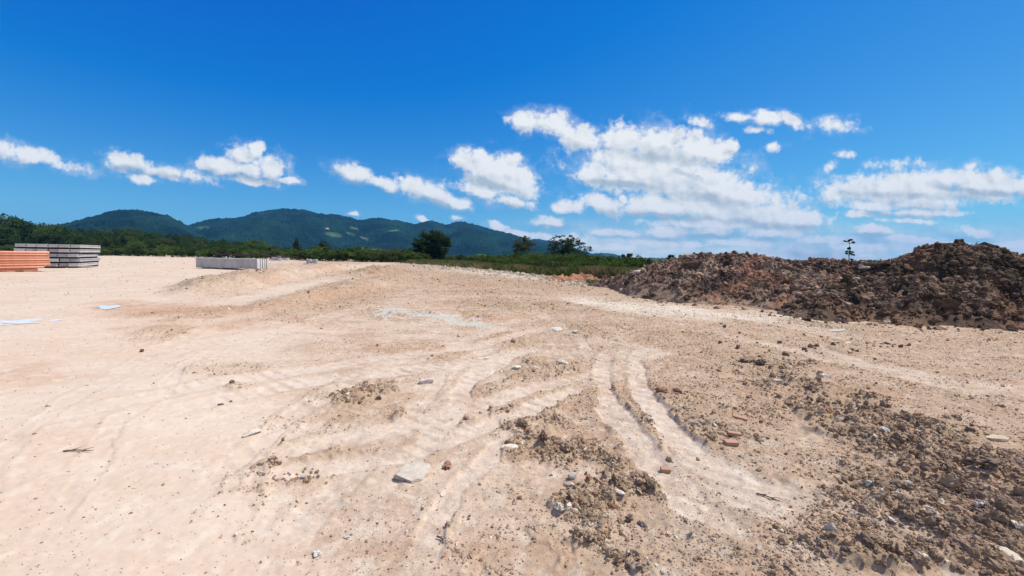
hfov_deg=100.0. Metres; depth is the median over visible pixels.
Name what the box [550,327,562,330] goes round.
pale rock
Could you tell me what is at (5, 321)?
puddle
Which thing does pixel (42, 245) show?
concrete slab
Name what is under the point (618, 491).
pale stone
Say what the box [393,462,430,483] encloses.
embedded stone
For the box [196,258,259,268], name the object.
precast beam
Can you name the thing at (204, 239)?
forest tree
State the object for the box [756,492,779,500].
dry twig
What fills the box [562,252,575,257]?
shrub
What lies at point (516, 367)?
white stone
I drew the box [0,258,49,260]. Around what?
orange pipe
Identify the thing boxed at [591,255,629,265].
shrub
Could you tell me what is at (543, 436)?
upright clod
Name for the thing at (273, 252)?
shrub
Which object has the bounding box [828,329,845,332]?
grey slab
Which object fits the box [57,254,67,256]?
concrete slab
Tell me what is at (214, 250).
shrub
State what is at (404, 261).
edge grass
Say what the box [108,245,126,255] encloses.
shrub
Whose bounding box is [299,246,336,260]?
shrub
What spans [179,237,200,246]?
forest tree
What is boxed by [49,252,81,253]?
timber batten
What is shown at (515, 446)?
pale slab
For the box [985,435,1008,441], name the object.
beige slab
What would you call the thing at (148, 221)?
hill
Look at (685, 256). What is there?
heap boulder
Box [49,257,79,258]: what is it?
timber batten
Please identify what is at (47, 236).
forest tree
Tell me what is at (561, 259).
shrub
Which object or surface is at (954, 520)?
dirt clod
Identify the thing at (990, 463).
clod
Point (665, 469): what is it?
broken brick
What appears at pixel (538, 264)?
shrub
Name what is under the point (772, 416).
pebbles
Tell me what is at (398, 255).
shrub
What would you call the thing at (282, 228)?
hill
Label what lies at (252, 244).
round tree
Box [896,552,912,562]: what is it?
dirt clod
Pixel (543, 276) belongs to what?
limestone rubble
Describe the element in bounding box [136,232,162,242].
forest tree
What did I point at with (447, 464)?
dirt clod
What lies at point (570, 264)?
shrub
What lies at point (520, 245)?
airy tree
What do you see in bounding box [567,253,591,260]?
shrub
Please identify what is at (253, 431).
white stone
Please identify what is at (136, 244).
forest tree
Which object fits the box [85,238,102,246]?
forest tree
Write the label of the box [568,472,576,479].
grey stone
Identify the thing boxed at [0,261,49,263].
orange pipe
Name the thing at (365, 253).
shrub
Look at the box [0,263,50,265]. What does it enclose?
orange pipe
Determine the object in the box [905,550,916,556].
dirt clod
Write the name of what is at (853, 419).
dirt clod
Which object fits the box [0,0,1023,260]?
sky
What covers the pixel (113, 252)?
shrub
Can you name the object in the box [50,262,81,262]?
timber batten
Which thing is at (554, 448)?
dirt clod
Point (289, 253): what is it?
shrub
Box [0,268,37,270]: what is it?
orange pipe
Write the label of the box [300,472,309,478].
grey stone
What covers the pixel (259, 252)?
shrub
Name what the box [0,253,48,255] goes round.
orange pipe
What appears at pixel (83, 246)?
concrete slab
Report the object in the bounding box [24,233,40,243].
forest tree
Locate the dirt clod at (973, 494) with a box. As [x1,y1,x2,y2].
[968,488,977,498]
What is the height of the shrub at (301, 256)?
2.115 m
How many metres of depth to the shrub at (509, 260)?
51.27 m
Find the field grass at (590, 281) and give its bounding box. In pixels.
[586,278,600,283]
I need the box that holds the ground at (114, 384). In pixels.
[0,254,1023,575]
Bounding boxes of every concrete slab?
[13,248,25,250]
[15,243,26,246]
[26,244,36,246]
[37,244,48,246]
[48,244,62,247]
[49,258,61,261]
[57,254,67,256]
[58,244,70,247]
[58,249,69,251]
[60,258,69,261]
[67,254,97,256]
[68,262,98,265]
[70,245,100,247]
[70,249,99,251]
[70,258,100,261]
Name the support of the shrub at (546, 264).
on the ground at (114, 384)
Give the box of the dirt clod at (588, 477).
[585,473,590,481]
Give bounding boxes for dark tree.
[291,237,301,251]
[316,240,330,249]
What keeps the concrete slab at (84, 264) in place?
on the timber batten at (62, 267)
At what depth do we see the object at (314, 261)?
59.41 m
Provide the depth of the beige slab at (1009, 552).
2.25 m
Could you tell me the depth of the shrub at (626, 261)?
31.27 m
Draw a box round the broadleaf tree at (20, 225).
[0,213,36,244]
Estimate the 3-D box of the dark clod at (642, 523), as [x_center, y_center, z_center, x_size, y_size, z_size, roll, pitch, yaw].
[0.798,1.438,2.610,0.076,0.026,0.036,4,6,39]
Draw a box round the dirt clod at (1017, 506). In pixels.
[997,494,1022,511]
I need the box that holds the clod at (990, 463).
[972,456,1000,468]
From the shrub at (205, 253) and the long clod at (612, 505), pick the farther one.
the shrub at (205, 253)
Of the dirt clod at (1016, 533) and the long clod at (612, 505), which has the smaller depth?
the dirt clod at (1016, 533)
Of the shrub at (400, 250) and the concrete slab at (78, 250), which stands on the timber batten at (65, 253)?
the concrete slab at (78, 250)
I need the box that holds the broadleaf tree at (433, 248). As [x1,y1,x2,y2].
[410,229,453,259]
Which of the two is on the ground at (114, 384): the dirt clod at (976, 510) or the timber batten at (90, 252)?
the dirt clod at (976, 510)
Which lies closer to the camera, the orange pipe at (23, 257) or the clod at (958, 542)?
the clod at (958, 542)
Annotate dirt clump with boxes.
[654,387,668,393]
[672,388,682,392]
[739,356,755,362]
[754,358,766,364]
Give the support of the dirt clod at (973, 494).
on the broken clods at (909, 510)
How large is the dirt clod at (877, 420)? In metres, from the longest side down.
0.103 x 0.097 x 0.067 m
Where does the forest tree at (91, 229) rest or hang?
on the ground at (114, 384)
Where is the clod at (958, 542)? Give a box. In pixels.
[949,532,965,549]
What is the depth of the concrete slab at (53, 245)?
35.03 m
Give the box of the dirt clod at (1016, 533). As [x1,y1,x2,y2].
[1009,530,1020,536]
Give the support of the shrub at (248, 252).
on the ground at (114, 384)
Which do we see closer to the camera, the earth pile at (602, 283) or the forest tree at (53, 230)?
the earth pile at (602, 283)
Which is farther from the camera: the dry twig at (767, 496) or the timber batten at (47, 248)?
the timber batten at (47, 248)
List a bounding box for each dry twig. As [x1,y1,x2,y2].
[63,446,92,451]
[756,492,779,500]
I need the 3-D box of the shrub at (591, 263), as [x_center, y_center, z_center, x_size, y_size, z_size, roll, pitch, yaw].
[5.945,-1.397,32.551,2.974,1.548,2.447,-1,5,-23]
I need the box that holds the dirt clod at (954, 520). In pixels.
[949,517,958,524]
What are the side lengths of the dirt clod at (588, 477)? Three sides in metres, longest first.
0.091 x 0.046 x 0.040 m
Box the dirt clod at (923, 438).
[918,435,928,440]
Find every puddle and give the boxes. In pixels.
[0,320,14,325]
[3,318,61,323]
[97,305,121,309]
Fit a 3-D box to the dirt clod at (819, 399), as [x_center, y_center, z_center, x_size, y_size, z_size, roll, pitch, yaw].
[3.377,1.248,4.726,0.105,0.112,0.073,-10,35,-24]
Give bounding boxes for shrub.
[0,244,12,250]
[1,245,24,250]
[98,247,111,255]
[100,247,122,255]
[103,245,121,255]
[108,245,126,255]
[116,246,134,255]
[125,245,145,255]
[135,248,150,255]
[142,248,164,255]
[150,246,170,256]
[161,246,182,256]
[174,246,203,256]
[195,249,212,257]
[208,247,229,257]
[213,248,231,257]
[223,244,245,257]
[226,245,254,257]
[238,249,262,258]
[249,245,276,257]
[250,249,267,258]
[261,250,279,258]
[279,248,304,259]
[295,252,314,259]
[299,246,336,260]
[318,246,339,260]
[320,249,346,260]
[335,245,377,260]
[343,249,371,261]
[348,248,380,261]
[352,248,384,261]
[360,249,398,261]
[386,248,409,260]
[387,253,402,261]
[400,250,411,259]
[402,251,426,259]
[445,255,454,259]
[455,254,466,259]
[476,255,492,260]
[500,257,519,263]
[504,253,520,259]
[524,252,552,261]
[524,259,536,264]
[533,259,547,265]
[541,260,560,266]
[555,256,567,263]
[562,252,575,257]
[562,262,576,268]
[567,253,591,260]
[573,259,600,266]
[587,253,614,261]
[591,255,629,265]
[613,259,627,265]
[618,257,650,267]
[622,254,653,266]
[634,261,644,267]
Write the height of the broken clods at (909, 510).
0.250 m
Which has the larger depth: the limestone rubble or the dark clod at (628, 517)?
the limestone rubble
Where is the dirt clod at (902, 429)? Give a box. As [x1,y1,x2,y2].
[896,427,905,431]
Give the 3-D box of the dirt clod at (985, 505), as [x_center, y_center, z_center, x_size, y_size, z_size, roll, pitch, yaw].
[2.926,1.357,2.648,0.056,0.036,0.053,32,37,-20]
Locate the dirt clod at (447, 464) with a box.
[443,460,451,468]
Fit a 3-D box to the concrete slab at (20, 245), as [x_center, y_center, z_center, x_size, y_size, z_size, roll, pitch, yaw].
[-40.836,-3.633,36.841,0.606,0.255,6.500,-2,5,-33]
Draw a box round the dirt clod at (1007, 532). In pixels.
[999,529,1011,536]
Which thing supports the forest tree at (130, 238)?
on the ground at (114, 384)
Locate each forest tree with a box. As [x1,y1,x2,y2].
[0,226,21,245]
[13,234,34,245]
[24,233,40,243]
[27,226,55,239]
[32,231,56,243]
[32,233,51,243]
[35,223,75,234]
[44,232,72,243]
[47,228,66,239]
[50,227,78,237]
[64,235,92,244]
[81,228,98,233]
[82,230,104,240]
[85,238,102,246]
[92,230,123,240]
[95,234,113,245]
[98,235,120,246]
[113,236,130,254]
[118,235,139,244]
[120,230,143,238]
[125,241,147,248]
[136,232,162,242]
[143,243,156,253]
[155,244,172,251]
[171,234,187,242]
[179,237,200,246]
[192,238,203,246]
[195,236,210,243]
[205,244,218,250]
[208,239,225,246]
[228,241,241,247]
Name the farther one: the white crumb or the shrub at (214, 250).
the shrub at (214, 250)
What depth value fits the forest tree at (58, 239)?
141.92 m
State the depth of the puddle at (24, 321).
9.31 m
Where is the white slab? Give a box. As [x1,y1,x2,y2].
[859,266,870,269]
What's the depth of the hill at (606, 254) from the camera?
3565.63 m
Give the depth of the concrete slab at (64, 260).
35.56 m
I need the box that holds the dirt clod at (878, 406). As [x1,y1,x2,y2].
[875,404,882,410]
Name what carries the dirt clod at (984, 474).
on the ground at (114, 384)
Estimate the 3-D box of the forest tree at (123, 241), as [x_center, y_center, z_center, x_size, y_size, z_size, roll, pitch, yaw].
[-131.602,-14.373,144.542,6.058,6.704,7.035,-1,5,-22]
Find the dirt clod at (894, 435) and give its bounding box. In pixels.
[890,432,898,439]
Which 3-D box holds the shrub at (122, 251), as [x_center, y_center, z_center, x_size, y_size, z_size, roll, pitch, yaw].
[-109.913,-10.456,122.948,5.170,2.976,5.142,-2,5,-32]
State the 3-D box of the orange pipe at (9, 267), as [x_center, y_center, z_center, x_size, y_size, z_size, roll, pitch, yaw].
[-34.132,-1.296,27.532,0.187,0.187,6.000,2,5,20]
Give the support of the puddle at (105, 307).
on the ground at (114, 384)
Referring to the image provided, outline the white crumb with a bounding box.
[312,550,321,556]
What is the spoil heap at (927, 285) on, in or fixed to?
on the ground at (114, 384)
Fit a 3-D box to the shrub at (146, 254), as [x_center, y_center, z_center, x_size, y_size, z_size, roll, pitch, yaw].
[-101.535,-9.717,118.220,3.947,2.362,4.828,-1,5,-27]
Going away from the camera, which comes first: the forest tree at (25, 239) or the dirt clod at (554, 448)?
the dirt clod at (554, 448)
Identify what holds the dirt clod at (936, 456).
on the ground at (114, 384)
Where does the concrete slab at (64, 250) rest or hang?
on the timber batten at (65, 253)
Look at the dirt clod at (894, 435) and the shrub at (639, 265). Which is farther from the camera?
the shrub at (639, 265)
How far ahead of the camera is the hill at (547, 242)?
2875.40 m
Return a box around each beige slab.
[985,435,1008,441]
[990,543,1022,560]
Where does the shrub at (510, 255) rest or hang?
on the ground at (114, 384)
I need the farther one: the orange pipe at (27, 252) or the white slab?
the orange pipe at (27, 252)
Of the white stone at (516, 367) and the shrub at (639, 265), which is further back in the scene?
the shrub at (639, 265)
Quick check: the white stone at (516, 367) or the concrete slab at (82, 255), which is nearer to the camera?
the white stone at (516, 367)
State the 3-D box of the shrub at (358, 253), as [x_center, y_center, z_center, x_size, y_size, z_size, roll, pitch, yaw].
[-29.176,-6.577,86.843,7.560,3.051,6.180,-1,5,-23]
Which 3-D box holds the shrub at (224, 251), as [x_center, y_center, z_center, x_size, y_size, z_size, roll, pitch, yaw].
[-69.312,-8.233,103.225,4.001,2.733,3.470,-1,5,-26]
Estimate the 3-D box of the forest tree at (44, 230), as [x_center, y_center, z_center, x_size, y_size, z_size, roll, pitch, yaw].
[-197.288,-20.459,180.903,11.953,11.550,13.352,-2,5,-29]
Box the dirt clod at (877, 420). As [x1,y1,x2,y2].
[871,417,882,424]
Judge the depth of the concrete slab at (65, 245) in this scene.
35.31 m
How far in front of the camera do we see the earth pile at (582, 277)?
27.57 m
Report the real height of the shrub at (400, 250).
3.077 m
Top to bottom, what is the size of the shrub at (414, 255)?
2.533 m
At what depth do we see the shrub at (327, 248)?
95.96 m
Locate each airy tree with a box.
[512,236,536,254]
[545,235,591,256]
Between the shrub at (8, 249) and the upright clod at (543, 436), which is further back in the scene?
the shrub at (8, 249)
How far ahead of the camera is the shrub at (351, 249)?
88.62 m
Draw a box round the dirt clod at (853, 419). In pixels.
[850,417,857,421]
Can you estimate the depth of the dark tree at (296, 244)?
134.12 m
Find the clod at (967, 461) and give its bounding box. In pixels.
[959,457,976,464]
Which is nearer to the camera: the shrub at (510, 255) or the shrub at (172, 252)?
the shrub at (510, 255)
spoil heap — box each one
[592,250,886,312]
[768,239,1023,333]
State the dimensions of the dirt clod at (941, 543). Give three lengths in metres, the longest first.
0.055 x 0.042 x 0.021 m
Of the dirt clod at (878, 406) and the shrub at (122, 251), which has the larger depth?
the shrub at (122, 251)
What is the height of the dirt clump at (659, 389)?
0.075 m
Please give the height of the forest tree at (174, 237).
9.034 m
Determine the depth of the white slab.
14.09 m
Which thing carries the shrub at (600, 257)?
on the ground at (114, 384)
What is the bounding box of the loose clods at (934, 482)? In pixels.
[32,268,1023,575]
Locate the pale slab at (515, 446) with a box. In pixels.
[501,443,517,448]
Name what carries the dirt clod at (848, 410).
on the ground at (114, 384)
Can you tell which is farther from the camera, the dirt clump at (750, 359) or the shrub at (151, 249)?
the shrub at (151, 249)
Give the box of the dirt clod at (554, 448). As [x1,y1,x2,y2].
[550,445,559,451]
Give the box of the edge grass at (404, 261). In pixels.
[123,253,408,263]
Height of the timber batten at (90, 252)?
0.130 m
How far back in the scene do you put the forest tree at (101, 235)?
147.22 m
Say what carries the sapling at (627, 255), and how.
on the ground at (114, 384)
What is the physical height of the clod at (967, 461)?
0.072 m
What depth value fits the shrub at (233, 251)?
101.91 m
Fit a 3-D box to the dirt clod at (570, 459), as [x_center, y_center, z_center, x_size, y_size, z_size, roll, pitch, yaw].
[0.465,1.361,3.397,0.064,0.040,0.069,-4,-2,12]
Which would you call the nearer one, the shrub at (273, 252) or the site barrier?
the site barrier
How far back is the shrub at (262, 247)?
107.69 m
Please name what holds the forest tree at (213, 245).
on the ground at (114, 384)
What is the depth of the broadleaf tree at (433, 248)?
89.90 m
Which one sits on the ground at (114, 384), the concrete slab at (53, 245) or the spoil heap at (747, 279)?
the spoil heap at (747, 279)
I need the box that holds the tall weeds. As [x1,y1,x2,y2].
[406,259,641,277]
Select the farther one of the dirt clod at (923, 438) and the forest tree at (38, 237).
the forest tree at (38, 237)
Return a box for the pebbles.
[0,262,1023,575]
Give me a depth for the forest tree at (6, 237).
140.38 m
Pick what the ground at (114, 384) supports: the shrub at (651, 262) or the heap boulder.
the shrub at (651, 262)
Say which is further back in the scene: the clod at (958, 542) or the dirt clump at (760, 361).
the dirt clump at (760, 361)
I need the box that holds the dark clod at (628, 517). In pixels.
[625,513,632,521]
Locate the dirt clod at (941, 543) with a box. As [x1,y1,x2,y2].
[937,539,944,546]
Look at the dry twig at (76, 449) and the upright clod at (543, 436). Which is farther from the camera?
the upright clod at (543, 436)
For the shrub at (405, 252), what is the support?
on the ground at (114, 384)
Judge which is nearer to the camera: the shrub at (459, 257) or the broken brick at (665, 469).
the broken brick at (665, 469)
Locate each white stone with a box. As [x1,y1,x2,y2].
[242,428,261,436]
[511,365,520,368]
[556,359,567,364]
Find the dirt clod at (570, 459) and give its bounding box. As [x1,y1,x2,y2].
[567,457,574,462]
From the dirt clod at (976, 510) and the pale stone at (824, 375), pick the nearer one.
the dirt clod at (976, 510)
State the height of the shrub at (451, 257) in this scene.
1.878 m
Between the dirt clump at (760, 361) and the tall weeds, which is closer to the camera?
the dirt clump at (760, 361)
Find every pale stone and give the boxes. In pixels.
[614,489,624,494]
[818,374,830,377]
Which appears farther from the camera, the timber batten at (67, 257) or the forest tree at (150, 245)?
the forest tree at (150, 245)
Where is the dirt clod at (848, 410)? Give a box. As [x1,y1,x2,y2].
[843,408,853,413]
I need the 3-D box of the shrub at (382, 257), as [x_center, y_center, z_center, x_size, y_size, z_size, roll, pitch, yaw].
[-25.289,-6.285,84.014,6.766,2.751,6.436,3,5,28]
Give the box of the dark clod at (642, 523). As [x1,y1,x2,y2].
[638,520,647,527]
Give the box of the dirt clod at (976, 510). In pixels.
[968,507,982,513]
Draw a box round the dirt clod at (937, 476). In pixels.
[933,473,942,479]
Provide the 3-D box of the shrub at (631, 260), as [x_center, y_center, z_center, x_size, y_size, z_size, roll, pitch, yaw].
[8.850,-1.369,31.354,3.071,1.773,2.527,2,4,18]
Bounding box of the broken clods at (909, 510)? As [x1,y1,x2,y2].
[257,387,1023,575]
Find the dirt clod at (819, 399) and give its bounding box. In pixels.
[816,396,824,401]
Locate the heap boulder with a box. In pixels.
[681,254,696,259]
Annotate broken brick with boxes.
[660,466,671,473]
[723,439,738,446]
[726,430,741,435]
[732,414,747,420]
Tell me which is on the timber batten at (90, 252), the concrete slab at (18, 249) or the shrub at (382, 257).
the concrete slab at (18, 249)
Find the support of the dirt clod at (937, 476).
on the ground at (114, 384)
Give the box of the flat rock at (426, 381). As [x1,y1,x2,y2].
[419,378,433,383]
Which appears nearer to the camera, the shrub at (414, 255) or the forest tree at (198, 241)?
the shrub at (414, 255)
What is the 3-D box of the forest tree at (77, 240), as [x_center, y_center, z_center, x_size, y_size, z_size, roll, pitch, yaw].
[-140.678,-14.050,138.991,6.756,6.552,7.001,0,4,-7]
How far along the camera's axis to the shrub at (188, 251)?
108.83 m
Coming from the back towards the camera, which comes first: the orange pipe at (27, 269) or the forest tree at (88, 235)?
the forest tree at (88, 235)
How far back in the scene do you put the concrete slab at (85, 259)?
37.12 m
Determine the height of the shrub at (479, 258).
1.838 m
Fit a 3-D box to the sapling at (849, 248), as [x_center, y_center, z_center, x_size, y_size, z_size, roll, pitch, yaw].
[23.500,-1.833,29.945,1.157,3.181,1.011,0,4,-15]
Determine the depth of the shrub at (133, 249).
116.40 m
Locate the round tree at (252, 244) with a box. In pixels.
[239,239,272,251]
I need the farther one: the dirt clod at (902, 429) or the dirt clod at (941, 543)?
the dirt clod at (902, 429)
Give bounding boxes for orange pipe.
[0,251,49,253]
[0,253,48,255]
[0,256,48,258]
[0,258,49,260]
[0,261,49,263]
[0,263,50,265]
[0,266,43,268]
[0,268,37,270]
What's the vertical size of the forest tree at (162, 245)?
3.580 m
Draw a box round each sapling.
[621,253,632,257]
[842,239,856,260]
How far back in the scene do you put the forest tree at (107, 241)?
139.73 m
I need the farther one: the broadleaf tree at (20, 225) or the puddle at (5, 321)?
the broadleaf tree at (20, 225)
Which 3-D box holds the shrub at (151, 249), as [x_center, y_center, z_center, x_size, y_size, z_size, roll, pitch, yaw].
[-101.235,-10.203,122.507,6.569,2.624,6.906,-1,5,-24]
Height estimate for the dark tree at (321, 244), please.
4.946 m
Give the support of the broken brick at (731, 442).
on the ground at (114, 384)
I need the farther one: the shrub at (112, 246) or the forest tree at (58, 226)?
the forest tree at (58, 226)
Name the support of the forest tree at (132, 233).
on the ground at (114, 384)
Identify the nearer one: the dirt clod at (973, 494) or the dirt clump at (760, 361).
the dirt clod at (973, 494)
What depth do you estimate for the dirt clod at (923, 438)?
3.63 m
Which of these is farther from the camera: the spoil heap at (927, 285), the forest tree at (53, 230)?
the forest tree at (53, 230)
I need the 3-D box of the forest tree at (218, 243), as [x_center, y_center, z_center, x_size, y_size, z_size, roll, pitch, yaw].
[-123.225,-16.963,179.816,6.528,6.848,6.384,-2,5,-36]
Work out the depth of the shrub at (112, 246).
126.83 m
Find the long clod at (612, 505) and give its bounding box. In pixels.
[607,502,620,508]
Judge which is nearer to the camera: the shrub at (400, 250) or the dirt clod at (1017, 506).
the dirt clod at (1017, 506)
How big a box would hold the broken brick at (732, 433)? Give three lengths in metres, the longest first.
0.126 x 0.048 x 0.032 m
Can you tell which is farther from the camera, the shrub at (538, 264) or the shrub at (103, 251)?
the shrub at (103, 251)
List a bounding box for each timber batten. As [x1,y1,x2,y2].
[17,247,81,248]
[44,266,80,267]
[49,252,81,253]
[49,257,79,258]
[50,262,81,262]
[81,252,98,253]
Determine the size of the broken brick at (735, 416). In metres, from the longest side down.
0.138 x 0.055 x 0.032 m
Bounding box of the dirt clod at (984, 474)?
[978,472,989,477]
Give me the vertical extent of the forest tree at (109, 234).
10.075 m
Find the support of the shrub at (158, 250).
on the ground at (114, 384)
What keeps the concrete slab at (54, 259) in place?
on the timber batten at (65, 262)
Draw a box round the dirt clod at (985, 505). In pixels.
[979,502,987,508]
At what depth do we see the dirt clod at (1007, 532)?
2.40 m
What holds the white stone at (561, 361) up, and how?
on the ground at (114, 384)
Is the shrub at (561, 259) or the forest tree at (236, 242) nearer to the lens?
the shrub at (561, 259)
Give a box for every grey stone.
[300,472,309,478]
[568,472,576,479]
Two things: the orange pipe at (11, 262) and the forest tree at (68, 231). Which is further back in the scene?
the forest tree at (68, 231)
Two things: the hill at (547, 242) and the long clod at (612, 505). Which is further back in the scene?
the hill at (547, 242)
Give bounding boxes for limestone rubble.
[392,262,595,287]
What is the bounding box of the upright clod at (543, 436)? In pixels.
[539,429,546,441]
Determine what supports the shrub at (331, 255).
on the ground at (114, 384)
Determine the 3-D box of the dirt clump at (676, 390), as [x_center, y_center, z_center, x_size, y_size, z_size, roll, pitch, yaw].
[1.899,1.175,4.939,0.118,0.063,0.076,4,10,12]
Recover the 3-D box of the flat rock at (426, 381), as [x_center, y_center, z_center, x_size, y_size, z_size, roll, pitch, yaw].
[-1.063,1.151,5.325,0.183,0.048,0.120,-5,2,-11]
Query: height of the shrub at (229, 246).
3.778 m
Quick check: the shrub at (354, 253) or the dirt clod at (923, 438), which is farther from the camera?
the shrub at (354, 253)
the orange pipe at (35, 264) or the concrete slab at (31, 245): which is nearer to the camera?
the orange pipe at (35, 264)
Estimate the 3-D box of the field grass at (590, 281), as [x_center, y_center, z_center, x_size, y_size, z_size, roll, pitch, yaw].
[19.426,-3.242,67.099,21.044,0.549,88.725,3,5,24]
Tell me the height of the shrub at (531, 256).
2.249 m
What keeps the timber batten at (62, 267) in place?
on the ground at (114, 384)
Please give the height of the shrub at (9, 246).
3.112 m
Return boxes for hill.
[53,209,217,241]
[188,208,561,255]
[531,239,595,255]
[594,253,876,260]
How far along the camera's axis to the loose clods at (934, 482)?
2.91 m
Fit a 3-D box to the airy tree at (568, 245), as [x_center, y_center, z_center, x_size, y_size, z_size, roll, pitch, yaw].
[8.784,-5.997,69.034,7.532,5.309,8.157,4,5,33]
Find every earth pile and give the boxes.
[540,273,601,282]
[587,279,608,286]
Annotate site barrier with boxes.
[215,252,298,258]
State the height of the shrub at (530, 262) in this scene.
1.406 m
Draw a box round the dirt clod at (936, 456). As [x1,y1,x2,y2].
[927,454,939,460]

